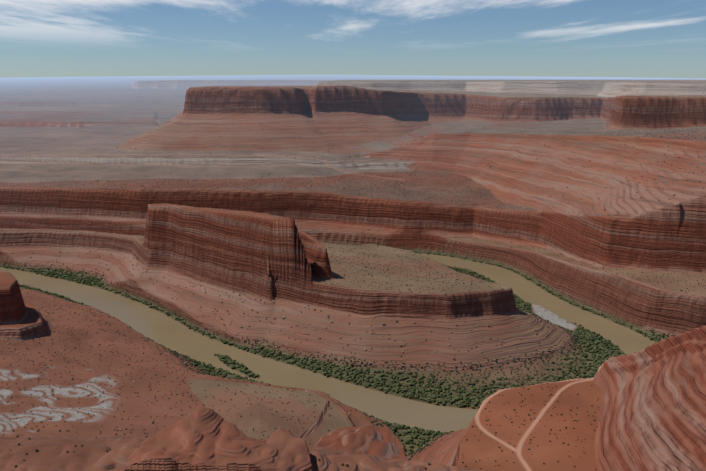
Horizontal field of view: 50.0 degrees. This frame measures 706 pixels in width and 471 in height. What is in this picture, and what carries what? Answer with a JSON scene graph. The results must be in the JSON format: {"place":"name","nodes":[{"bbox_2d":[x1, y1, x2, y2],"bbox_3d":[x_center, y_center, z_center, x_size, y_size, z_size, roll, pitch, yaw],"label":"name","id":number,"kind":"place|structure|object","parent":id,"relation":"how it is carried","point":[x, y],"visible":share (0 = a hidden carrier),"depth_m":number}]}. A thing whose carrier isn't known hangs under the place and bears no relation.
{"place":"outdoors","nodes":[
{"label":"outdoors","id":0,"kind":"place"},
{"bbox_2d":[0,253,654,432],"bbox_3d":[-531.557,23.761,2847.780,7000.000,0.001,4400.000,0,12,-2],"label":"river water","id":1,"kind":"structure","parent":0,"point":[158,327],"depth_m":1774.20},
{"bbox_2d":[0,75,705,470],"bbox_3d":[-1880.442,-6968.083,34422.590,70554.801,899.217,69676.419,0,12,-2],"label":"canyon terrain","id":2,"kind":"structure","parent":0,"point":[270,247],"depth_m":2023.13},
{"bbox_2d":[0,251,667,454],"bbox_3d":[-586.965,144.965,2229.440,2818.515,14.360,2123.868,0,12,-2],"label":"shrubs","id":3,"kind":"object","parent":2,"relation":"on","point":[362,377],"visible":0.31,"depth_m":1593.50},
{"bbox_2d":[9,242,675,459],"bbox_3d":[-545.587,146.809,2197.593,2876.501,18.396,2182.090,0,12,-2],"label":"trees","id":4,"kind":"object","parent":2,"relation":"on","point":[185,358],"visible":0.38,"depth_m":1599.47},
{"bbox_2d":[0,82,705,470],"bbox_3d":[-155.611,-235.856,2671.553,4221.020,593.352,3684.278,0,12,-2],"label":"desert shrubs","id":5,"kind":"object","parent":2,"relation":"on","point":[342,226],"visible":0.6,"depth_m":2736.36},
{"bbox_2d":[0,0,705,77],"label":"sky","id":6,"kind":"structure","parent":0,"point":[39,38]}
]}

